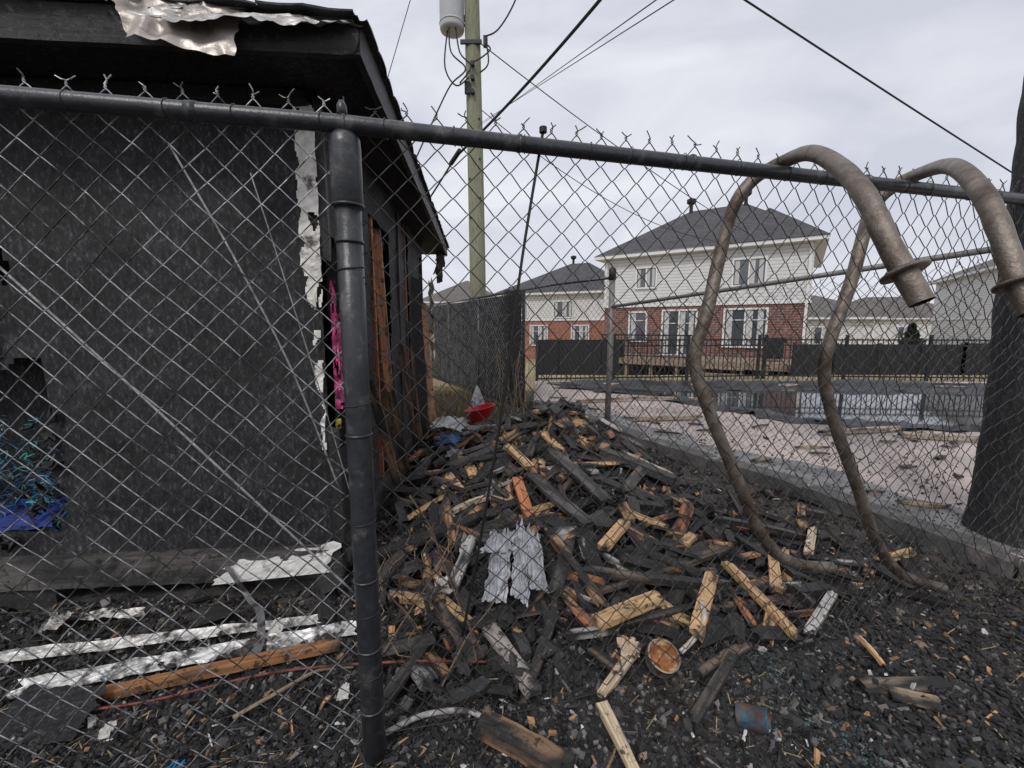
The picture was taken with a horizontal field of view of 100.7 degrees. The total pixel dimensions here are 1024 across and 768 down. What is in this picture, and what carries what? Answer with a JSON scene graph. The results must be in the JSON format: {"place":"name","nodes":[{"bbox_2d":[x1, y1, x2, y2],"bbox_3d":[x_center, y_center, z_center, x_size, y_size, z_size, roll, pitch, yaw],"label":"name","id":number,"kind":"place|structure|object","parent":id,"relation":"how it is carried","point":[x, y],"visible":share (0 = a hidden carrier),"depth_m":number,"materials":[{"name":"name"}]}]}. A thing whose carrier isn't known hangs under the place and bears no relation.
{"place":"outdoors","nodes":[
{"label":"outdoors","id":0,"kind":"place"},
{"bbox_2d":[449,148,460,165],"bbox_3d":[-0.690,-2.762,5.167,0.056,0.124,0.275,-5,9,-32],"label":"cable splice","id":1,"kind":"object","parent":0,"point":[454,158],"visible":0.89,"depth_m":5.14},
{"bbox_2d":[460,0,601,153],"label":"power line","id":2,"kind":"object","parent":1,"relation":"attached to","point":[569,35],"visible":0.81,"depth_m":3.71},
{"bbox_2d":[0,359,1023,767],"bbox_3d":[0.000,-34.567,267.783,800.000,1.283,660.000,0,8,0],"label":"ground","id":3,"kind":"structure","parent":0,"point":[124,593],"depth_m":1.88,"materials":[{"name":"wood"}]},
{"bbox_2d":[0,683,105,747],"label":"asphalt shingle piece","id":4,"kind":"object","parent":3,"relation":"on","point":[46,702],"visible":0.79,"depth_m":1.45,"materials":[{"name":"asphalt"}]},
{"bbox_2d":[38,611,70,632],"bbox_3d":[-2.002,1.044,1.861,0.087,0.048,0.087,0,8,0],"label":"burnt scrap","id":5,"kind":"object","parent":3,"relation":"on","point":[53,623],"visible":0.93,"depth_m":1.86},
{"bbox_2d":[43,607,144,622],"bbox_3d":[-1.903,1.055,1.940,0.409,0.039,0.058,-1,8,-4],"label":"aluminium trim strip","id":6,"kind":"object","parent":3,"relation":"on","point":[109,612],"visible":0.69,"depth_m":1.95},
{"bbox_2d":[0,614,320,662],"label":"aluminium trim strip","id":7,"kind":"object","parent":3,"relation":"on","point":[42,651],"visible":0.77,"depth_m":1.77,"materials":[{"name":"metal"}]},
{"bbox_2d":[6,620,356,698],"bbox_3d":[-1.230,1.076,1.688,1.222,0.058,0.062,-2,8,-15],"label":"aluminium trim strip","id":8,"kind":"object","parent":3,"relation":"on","point":[141,665],"visible":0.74,"depth_m":1.67,"materials":[{"name":"metal"}]},
{"bbox_2d":[95,639,339,702],"bbox_3d":[-1.212,1.102,1.601,1.060,0.083,0.047,-2,8,-14],"label":"scorched timber","id":9,"kind":"object","parent":3,"relation":"on","point":[113,691],"visible":0.68,"depth_m":1.61,"materials":[{"name":"brown wood"}]},
{"bbox_2d":[223,566,265,654],"bbox_3d":[-1.188,0.996,1.896,0.109,0.122,0.663,-6,10,-38],"label":"metal strap","id":10,"kind":"object","parent":9,"relation":"on","point":[261,627],"visible":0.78,"depth_m":1.83,"materials":[{"name":"metal"}]},
{"bbox_2d":[0,0,448,605],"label":"burnt shed","id":11,"kind":"structure","parent":3,"relation":"on","point":[88,44],"depth_m":2.04,"materials":[{"name":"wood"}]},
{"bbox_2d":[112,0,362,55],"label":"torn roof flashing","id":12,"kind":"object","parent":11,"relation":"attached to","point":[208,28],"visible":0.98,"depth_m":1.52,"materials":[{"name":"metal"}]},
{"bbox_2d":[678,601,706,654],"bbox_3d":[0.769,1.022,1.778,0.055,0.120,0.239,7,10,41],"label":"bent plastic pipe","id":13,"kind":"object","parent":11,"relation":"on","point":[703,619],"visible":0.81,"depth_m":1.74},
{"bbox_2d":[92,660,486,710],"bbox_3d":[-0.929,1.108,1.577,1.667,0.030,0.076,-1,8,-8],"label":"red hose","id":14,"kind":"object","parent":3,"relation":"on","point":[255,675],"visible":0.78,"depth_m":1.60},
{"bbox_2d":[232,666,353,719],"bbox_3d":[-0.799,1.110,1.576,0.402,0.036,0.070,-5,9,-34],"label":"pale hose","id":15,"kind":"object","parent":3,"relation":"on","point":[273,694],"visible":0.79,"depth_m":1.53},
{"bbox_2d":[385,707,480,736],"bbox_3d":[-0.236,1.129,1.428,0.380,0.038,0.083,0,8,-3],"label":"pale hose","id":16,"kind":"object","parent":3,"relation":"on","point":[449,710],"visible":0.68,"depth_m":1.44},
{"bbox_2d":[423,301,466,302],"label":"trim and gutters","id":17,"kind":"structure","parent":3,"relation":"on","point":[439,301],"depth_m":36.97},
{"bbox_2d":[423,281,493,300],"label":"roof","id":18,"kind":"structure","parent":17,"relation":"on","point":[457,293],"depth_m":38.56,"materials":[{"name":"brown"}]},
{"bbox_2d":[352,332,550,686],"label":"dead weed stems","id":19,"kind":"object","parent":3,"relation":"on","point":[458,599],"visible":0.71,"depth_m":1.90,"materials":[{"name":"brown dry plant stalks"}]},
{"bbox_2d":[417,0,515,300],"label":"utility pole","id":20,"kind":"object","parent":3,"relation":"on","point":[455,15],"visible":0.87,"depth_m":10.00,"materials":[{"name":"green wood"}]},
{"bbox_2d":[482,44,746,232],"bbox_3d":[4.420,-6.827,13.254,12.130,3.200,0.024,-5,9,-31],"label":"power line","id":21,"kind":"object","parent":20,"relation":"attached to","point":[595,130],"visible":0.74,"depth_m":11.63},
{"bbox_2d":[743,0,1010,172],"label":"power line","id":22,"kind":"object","parent":20,"relation":"attached to","point":[851,69],"visible":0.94,"depth_m":6.15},
{"bbox_2d":[427,382,512,434],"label":"dry grass","id":23,"kind":"structure","parent":3,"relation":"on","point":[459,412],"depth_m":7.25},
{"bbox_2d":[426,289,525,412],"bbox_3d":[-1.060,-0.781,9.062,0.074,2.020,5.609,-4,9,-26],"label":"privacy screen fence","id":24,"kind":"object","parent":3,"relation":"on","point":[446,368],"visible":0.74,"depth_m":8.50,"materials":[{"name":"black plastic"}]},
{"bbox_2d":[0,68,1023,767],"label":"chain link fence","id":25,"kind":"object","parent":3,"relation":"on","point":[342,128],"visible":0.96,"depth_m":1.22,"materials":[{"name":"silver metal"}]},
{"bbox_2d":[0,266,354,593],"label":"brace rod","id":26,"kind":"object","parent":25,"relation":"attached to","point":[165,418],"visible":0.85,"depth_m":1.14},
{"bbox_2d":[168,142,340,489],"bbox_3d":[-0.675,-0.144,1.139,0.360,0.922,0.008,-1,8,-10],"label":"brace rod","id":27,"kind":"object","parent":25,"relation":"attached to","point":[231,252],"visible":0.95,"depth_m":1.13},
{"bbox_2d":[250,173,348,488],"bbox_3d":[-0.570,-0.102,1.165,0.207,0.891,0.007,-2,8,-11],"label":"brace rod","id":28,"kind":"object","parent":25,"relation":"attached to","point":[300,328],"visible":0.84,"depth_m":1.15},
{"bbox_2d":[461,132,543,636],"bbox_3d":[-0.036,0.045,1.294,0.262,1.546,0.011,-2,8,-11],"label":"tension bar","id":29,"kind":"object","parent":25,"relation":"attached to","point":[506,378],"visible":0.98,"depth_m":1.29,"materials":[{"name":"metal"}]},
{"bbox_2d":[688,144,935,573],"bbox_3d":[0.890,0.036,1.442,0.545,1.613,0.960,5,9,32],"label":"pool ladder rail","id":30,"kind":"object","parent":25,"relation":"attached to","point":[904,274],"visible":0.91,"depth_m":1.34,"materials":[{"name":"metal"}]},
{"bbox_2d":[817,158,1023,592],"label":"pool ladder rail","id":31,"kind":"object","parent":25,"relation":"attached to","point":[978,187],"visible":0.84,"depth_m":1.56,"materials":[{"name":"metal"}]},
{"bbox_2d":[0,583,1023,767],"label":"straw","id":32,"kind":"object","parent":3,"relation":"on","point":[109,752],"visible":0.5,"depth_m":1.42,"materials":[{"name":"plant"}]},
{"bbox_2d":[504,289,524,401],"bbox_3d":[0.020,-0.567,6.349,0.277,1.657,0.299,6,10,40],"label":"rolled chain link mesh","id":33,"kind":"object","parent":3,"relation":"on","point":[508,296],"visible":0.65,"depth_m":6.29,"materials":[{"name":"metal"}]},
{"bbox_2d":[476,709,574,767],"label":"burnt plank","id":34,"kind":"object","parent":3,"relation":"on","point":[526,747],"visible":1,"depth_m":1.33,"materials":[{"name":"brown wood"}]},
{"bbox_2d":[185,434,874,735],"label":"charcoal fragments","id":35,"kind":"object","parent":3,"relation":"on","point":[393,524],"visible":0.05,"depth_m":2.09,"materials":[{"name":"brown wood"}]},
{"bbox_2d":[497,290,603,320],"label":"trim and gutters","id":36,"kind":"structure","parent":3,"relation":"on","point":[573,292],"depth_m":28.14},
{"bbox_2d":[494,263,604,293],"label":"roof","id":37,"kind":"structure","parent":36,"relation":"on","point":[562,274],"depth_m":30.00,"materials":[{"name":"grey"}]},
{"bbox_2d":[525,320,603,358],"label":"ground floor walls","id":38,"kind":"structure","parent":3,"relation":"on","point":[559,330],"depth_m":28.72,"materials":[{"name":"orange brick"}]},
{"bbox_2d":[521,300,589,345],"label":"window frames","id":39,"kind":"structure","parent":38,"relation":"on","point":[579,331],"depth_m":28.30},
{"bbox_2d":[521,301,586,343],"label":"curtains","id":40,"kind":"object","parent":39,"relation":"attached to","point":[540,330],"visible":0.47,"depth_m":28.55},
{"bbox_2d":[526,302,587,344],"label":"window panes","id":41,"kind":"object","parent":39,"relation":"in","point":[560,306],"visible":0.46,"depth_m":28.45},
{"bbox_2d":[525,293,604,318],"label":"house wall","id":42,"kind":"structure","parent":38,"relation":"on","point":[579,303],"depth_m":28.09,"materials":[{"name":"white"}]},
{"bbox_2d":[191,399,946,708],"bbox_3d":[0.427,0.538,3.752,3.712,0.727,4.702,0,8,0],"label":"burnt debris pile","id":43,"kind":"object","parent":3,"relation":"on","point":[509,433],"visible":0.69,"depth_m":2.38,"materials":[{"name":"wood"}]},
{"bbox_2d":[387,590,447,604],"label":"burnt plank","id":44,"kind":"object","parent":43,"relation":"on","point":[410,595],"visible":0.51,"depth_m":2.02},
{"bbox_2d":[421,577,473,656],"bbox_3d":[-0.304,1.040,1.913,0.052,0.053,0.576,-5,9,-31],"label":"burnt plank","id":45,"kind":"object","parent":43,"relation":"on","point":[448,617],"visible":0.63,"depth_m":1.85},
{"bbox_2d":[429,386,484,431],"bbox_3d":[-0.646,0.267,5.008,0.519,0.408,0.773,2,8,15],"label":"white plastic sheet","id":46,"kind":"object","parent":43,"relation":"on","point":[452,422],"visible":0.78,"depth_m":4.88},
{"bbox_2d":[448,535,475,588],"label":"burnt plank","id":47,"kind":"object","parent":43,"relation":"on","point":[468,547],"visible":0.77,"depth_m":2.25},
{"bbox_2d":[451,494,490,513],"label":"burnt plank","id":48,"kind":"object","parent":43,"relation":"on","point":[458,507],"visible":0.81,"depth_m":2.75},
{"bbox_2d":[446,445,501,469],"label":"burnt plank","id":49,"kind":"object","parent":43,"relation":"on","point":[461,461],"visible":0.69,"depth_m":3.42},
{"bbox_2d":[464,403,495,422],"bbox_3d":[-0.360,0.332,4.838,0.370,0.225,0.333,0,8,0],"label":"red plastic basin","id":50,"kind":"object","parent":43,"relation":"on","point":[483,410],"visible":0.93,"depth_m":4.75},
{"bbox_2d":[482,621,541,698],"bbox_3d":[-0.009,1.065,1.657,0.062,0.058,0.369,-5,9,-30],"label":"burnt plank","id":51,"kind":"object","parent":43,"relation":"on","point":[497,633],"visible":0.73,"depth_m":1.65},
{"bbox_2d":[480,519,548,606],"bbox_3d":[0.004,0.857,2.095,0.340,0.188,0.485,0,8,0],"label":"crumpled sheet metal","id":52,"kind":"object","parent":43,"relation":"on","point":[520,538],"visible":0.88,"depth_m":2.06,"materials":[{"name":"metal"}]},
{"bbox_2d":[503,443,534,470],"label":"burnt plank","id":53,"kind":"object","parent":43,"relation":"on","point":[515,454],"visible":0.81,"depth_m":3.29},
{"bbox_2d":[512,476,534,517],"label":"burnt plank","id":54,"kind":"object","parent":43,"relation":"on","point":[521,491],"visible":0.89,"depth_m":2.79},
{"bbox_2d":[526,471,594,525],"bbox_3d":[0.280,0.732,2.784,0.094,0.094,0.762,-4,8,-25],"label":"burnt plank","id":55,"kind":"object","parent":43,"relation":"on","point":[556,498],"visible":0.88,"depth_m":2.70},
{"bbox_2d":[543,527,607,609],"bbox_3d":[0.309,0.923,2.179,0.050,0.093,0.664,-3,8,-19],"label":"burnt plank","id":56,"kind":"object","parent":43,"relation":"on","point":[557,543],"visible":0.76,"depth_m":2.10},
{"bbox_2d":[547,448,612,504],"bbox_3d":[0.459,0.642,3.039,0.093,0.189,0.719,-4,9,-26],"label":"burnt plank","id":57,"kind":"object","parent":43,"relation":"on","point":[589,485],"visible":0.94,"depth_m":2.96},
{"bbox_2d":[598,518,630,551],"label":"burnt plank","id":58,"kind":"object","parent":43,"relation":"on","point":[610,544],"visible":0.94,"depth_m":2.39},
{"bbox_2d":[599,447,675,484],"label":"burnt plank","id":59,"kind":"object","parent":43,"relation":"on","point":[653,472],"visible":0.78,"depth_m":3.45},
{"bbox_2d":[626,545,730,589],"bbox_3d":[0.900,0.960,2.249,0.801,0.052,0.052,-4,9,-29],"label":"burnt plank","id":60,"kind":"object","parent":43,"relation":"on","point":[708,554],"visible":0.58,"depth_m":2.27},
{"bbox_2d":[676,532,697,549],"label":"burnt plank","id":61,"kind":"object","parent":43,"relation":"on","point":[687,539],"visible":0.94,"depth_m":2.42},
{"bbox_2d":[767,555,782,593],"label":"burnt plank","id":62,"kind":"object","parent":43,"relation":"on","point":[776,585],"visible":0.69,"depth_m":2.12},
{"bbox_2d":[803,527,816,554],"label":"burnt plank","id":63,"kind":"object","parent":43,"relation":"on","point":[810,541],"visible":0.86,"depth_m":2.62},
{"bbox_2d":[595,700,638,767],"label":"burnt plank","id":64,"kind":"object","parent":3,"relation":"on","point":[612,725],"visible":1,"depth_m":1.36,"materials":[{"name":"brown wood"}]},
{"bbox_2d":[645,638,680,678],"bbox_3d":[0.578,1.056,1.633,0.125,0.056,0.125,-2,36,-11],"label":"rusty tin can","id":65,"kind":"object","parent":3,"relation":"on","point":[667,669],"visible":0.92,"depth_m":1.62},
{"bbox_2d":[619,353,791,374],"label":"wooden deck","id":66,"kind":"structure","parent":3,"relation":"on","point":[681,360],"depth_m":15.17,"materials":[{"name":"brown wood"}]},
{"bbox_2d":[602,334,691,359],"bbox_3d":[5.103,-1.421,16.163,3.600,0.925,0.050,5,9,34],"label":"deck railing","id":67,"kind":"object","parent":66,"relation":"on","point":[641,335],"visible":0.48,"depth_m":16.15,"materials":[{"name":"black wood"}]},
{"bbox_2d":[624,364,789,374],"bbox_3d":[7.924,-0.611,17.581,6.800,0.900,0.046,5,9,34],"label":"under deck skirt","id":68,"kind":"object","parent":66,"relation":"attached to","point":[680,372],"depth_m":18.37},
{"bbox_2d":[762,338,785,358],"bbox_3d":[9.098,-1.243,14.756,0.700,0.710,0.500,5,9,34],"label":"barbecue","id":69,"kind":"object","parent":66,"relation":"on","point":[777,350],"visible":0.5,"depth_m":14.53,"materials":[{"name":"black metal"}]},
{"bbox_2d":[604,303,808,358],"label":"ground floor walls","id":70,"kind":"structure","parent":3,"relation":"on","point":[620,313],"depth_m":17.05,"materials":[{"name":"red brick"}]},
{"bbox_2d":[628,256,768,354],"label":"window frames","id":71,"kind":"structure","parent":70,"relation":"attached to","point":[732,285],"depth_m":17.00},
{"bbox_2d":[631,258,763,352],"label":"curtains","id":72,"kind":"object","parent":71,"relation":"attached to","point":[729,321],"visible":0.74,"depth_m":16.81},
{"bbox_2d":[630,258,766,354],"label":"window panes","id":73,"kind":"object","parent":71,"relation":"in","point":[743,273],"visible":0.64,"depth_m":16.77,"materials":[{"name":"glass"}]},
{"bbox_2d":[604,241,815,305],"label":"house wall","id":74,"kind":"structure","parent":70,"relation":"on","point":[686,266],"depth_m":17.18,"materials":[{"name":"white"}]},
{"bbox_2d":[594,234,829,342],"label":"trim and gutters","id":75,"kind":"structure","parent":3,"relation":"on","point":[820,250],"depth_m":16.50,"materials":[{"name":"metal"}]},
{"bbox_2d":[595,204,830,256],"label":"roof","id":76,"kind":"structure","parent":75,"relation":"on","point":[668,239],"depth_m":18.76,"materials":[{"name":"grey"}]},
{"bbox_2d":[690,651,737,727],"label":"burnt plank","id":77,"kind":"object","parent":3,"relation":"on","point":[708,695],"visible":1,"depth_m":1.53,"materials":[{"name":"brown wood"}]},
{"bbox_2d":[735,702,771,734],"bbox_3d":[0.819,1.135,1.440,0.096,0.079,0.079,-13,-1,33],"label":"rusty tin can","id":78,"kind":"object","parent":3,"relation":"on","point":[754,718],"visible":0.97,"depth_m":1.42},
{"bbox_2d":[521,246,991,491],"bbox_3d":[1.539,-0.238,4.558,0.222,2.150,4.953,-5,9,-32],"label":"pool side chain link fence","id":79,"kind":"object","parent":3,"relation":"on","point":[612,277],"visible":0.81,"depth_m":3.63,"materials":[{"name":"metal"}]},
{"bbox_2d":[535,335,990,381],"bbox_3d":[8.291,-0.609,10.476,15.438,1.200,0.874,0,8,1],"label":"iron picket fence","id":80,"kind":"object","parent":3,"relation":"on","point":[927,367],"visible":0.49,"depth_m":10.58,"materials":[{"name":"metal"}]},
{"bbox_2d":[538,339,989,374],"bbox_3d":[11.404,-0.485,13.436,21.493,1.740,2.526,2,8,17],"label":"black privacy fence","id":81,"kind":"object","parent":3,"relation":"on","point":[599,349],"visible":0.33,"depth_m":12.92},
{"bbox_2d":[529,400,1023,581],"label":"deck kerb","id":82,"kind":"structure","parent":3,"relation":"on","point":[694,456],"depth_m":2.82,"materials":[{"name":"concrete"}]},
{"bbox_2d":[534,381,1023,578],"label":"pool deck","id":83,"kind":"structure","parent":3,"relation":"on","point":[943,465],"depth_m":4.36,"materials":[{"name":"concrete"}]},
{"bbox_2d":[551,396,978,507],"bbox_3d":[3.164,0.549,4.622,7.180,0.074,3.324,7,10,42],"label":"scattered burnt wood","id":84,"kind":"object","parent":83,"relation":"on","point":[923,435],"visible":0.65,"depth_m":4.62,"materials":[{"name":"wood"}]},
{"bbox_2d":[547,378,985,431],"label":"swimming pool","id":85,"kind":"structure","parent":83,"relation":"in","point":[977,415],"depth_m":7.49,"materials":[{"name":"grey liquid"}]},
{"bbox_2d":[551,401,1023,555],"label":"wet deck border","id":86,"kind":"object","parent":83,"relation":"on","point":[822,478],"visible":0.46,"depth_m":3.37,"materials":[{"name":"concrete"}]},
{"bbox_2d":[585,404,1016,551],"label":"deck ash crumbs","id":87,"kind":"object","parent":83,"relation":"on","point":[961,524],"visible":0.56,"depth_m":3.86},
{"bbox_2d":[629,600,958,767],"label":"teal ash","id":88,"kind":"object","parent":3,"relation":"on","point":[864,759],"visible":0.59,"depth_m":1.48},
{"bbox_2d":[806,325,871,343],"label":"ground floor walls","id":89,"kind":"structure","parent":3,"relation":"on","point":[858,335],"depth_m":26.04,"materials":[{"name":"white"}]},
{"bbox_2d":[807,317,886,343],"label":"trim and gutters","id":90,"kind":"structure","parent":3,"relation":"on","point":[872,324],"depth_m":25.80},
{"bbox_2d":[808,301,886,316],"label":"roof","id":91,"kind":"structure","parent":90,"relation":"on","point":[822,313],"depth_m":26.75,"materials":[{"name":"grey"}]},
{"bbox_2d":[854,635,885,666],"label":"burnt plank","id":92,"kind":"object","parent":3,"relation":"on","point":[870,649],"visible":1,"depth_m":1.71,"materials":[{"name":"brown wood"}]},
{"bbox_2d":[873,323,931,343],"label":"ground floor walls","id":93,"kind":"structure","parent":3,"relation":"on","point":[889,333],"depth_m":39.02,"materials":[{"name":"white"}]},
{"bbox_2d":[876,318,931,322],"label":"trim and gutters","id":94,"kind":"structure","parent":3,"relation":"on","point":[903,319],"depth_m":38.49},
{"bbox_2d":[850,297,933,317],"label":"roof","id":95,"kind":"structure","parent":94,"relation":"on","point":[892,311],"depth_m":40.27,"materials":[{"name":"grey"}]},
{"bbox_2d":[858,676,951,696],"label":"burnt plank","id":96,"kind":"object","parent":3,"relation":"on","point":[936,682],"visible":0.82,"depth_m":1.57,"materials":[{"name":"brown wood"}]},
{"bbox_2d":[881,683,941,710],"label":"burnt plank","id":97,"kind":"object","parent":3,"relation":"on","point":[915,698],"visible":1,"depth_m":1.51,"materials":[{"name":"brown wood"}]},
{"bbox_2d":[897,322,926,343],"bbox_3d":[29.007,-3.207,30.840,2.312,2.591,2.450,0,8,0],"label":"evergreen tree","id":98,"kind":"object","parent":3,"relation":"on","point":[905,334],"visible":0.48,"depth_m":30.58,"materials":[{"name":"green plant"}]},
{"bbox_2d":[930,319,990,344],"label":"ground floor walls","id":99,"kind":"structure","parent":3,"relation":"on","point":[984,326],"depth_m":24.68,"materials":[{"name":"white"}]},
{"bbox_2d":[932,270,997,318],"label":"house wall","id":100,"kind":"structure","parent":99,"relation":"on","point":[944,294],"depth_m":24.27,"materials":[{"name":"white"}]},
{"bbox_2d":[928,265,997,320],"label":"trim and gutters","id":101,"kind":"structure","parent":3,"relation":"on","point":[982,270],"depth_m":24.25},
{"bbox_2d":[960,77,1023,548],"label":"charred tree","id":102,"kind":"object","parent":3,"relation":"on","point":[995,417],"visible":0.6,"depth_m":2.35,"materials":[{"name":"charred wood"},{"name":"bark"}]},
{"bbox_2d":[531,606,559,695],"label":"burnt plank","id":103,"kind":"object","parent":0,"point":[554,613],"visible":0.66,"depth_m":1.75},
{"bbox_2d":[106,0,1023,303],"label":"sky","id":104,"kind":"structure","parent":0,"point":[708,72],"materials":[{"name":"grey"}]},
{"bbox_2d":[597,641,644,700],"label":"burnt plank","id":105,"kind":"object","parent":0,"point":[604,691],"visible":0.87,"depth_m":1.58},
{"bbox_2d":[591,590,664,631],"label":"burnt plank","id":106,"kind":"object","parent":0,"point":[628,607],"visible":0.9,"depth_m":1.83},
{"bbox_2d":[617,635,639,658],"bbox_3d":[0.459,1.040,1.678,0.085,0.046,0.089,0,8,0],"label":"burnt scrap","id":107,"kind":"object","parent":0,"point":[628,648],"visible":0.86,"depth_m":1.68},
{"bbox_2d":[582,565,730,590],"bbox_3d":[0.700,0.949,2.078,0.710,0.055,0.050,1,8,8],"label":"burnt plank","id":108,"kind":"object","parent":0,"point":[655,578],"visible":0.77,"depth_m":2.06,"materials":[{"name":"wood"}]},
{"bbox_2d":[689,571,718,642],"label":"burnt plank","id":109,"kind":"object","parent":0,"point":[705,597],"visible":0.84,"depth_m":1.88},
{"bbox_2d":[691,641,752,680],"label":"burnt plank","id":110,"kind":"object","parent":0,"point":[707,668],"visible":0.85,"depth_m":1.67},
{"bbox_2d":[721,561,797,641],"bbox_3d":[1.153,0.993,1.982,0.050,0.109,0.452,-2,8,-14],"label":"burnt plank","id":111,"kind":"object","parent":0,"point":[757,592],"visible":0.84,"depth_m":1.95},
{"bbox_2d":[717,593,815,612],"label":"burnt plank","id":112,"kind":"object","parent":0,"point":[729,605],"visible":0.39,"depth_m":1.99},
{"bbox_2d":[710,208,830,244],"bbox_3d":[10.575,-6.494,17.281,3.828,1.960,4.640,5,9,34],"label":"roof hip extension","id":113,"kind":"object","parent":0,"point":[788,224],"visible":0.78,"depth_m":16.04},
{"bbox_2d":[803,590,837,634],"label":"burnt plank","id":114,"kind":"object","parent":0,"point":[812,626],"visible":0.88,"depth_m":1.94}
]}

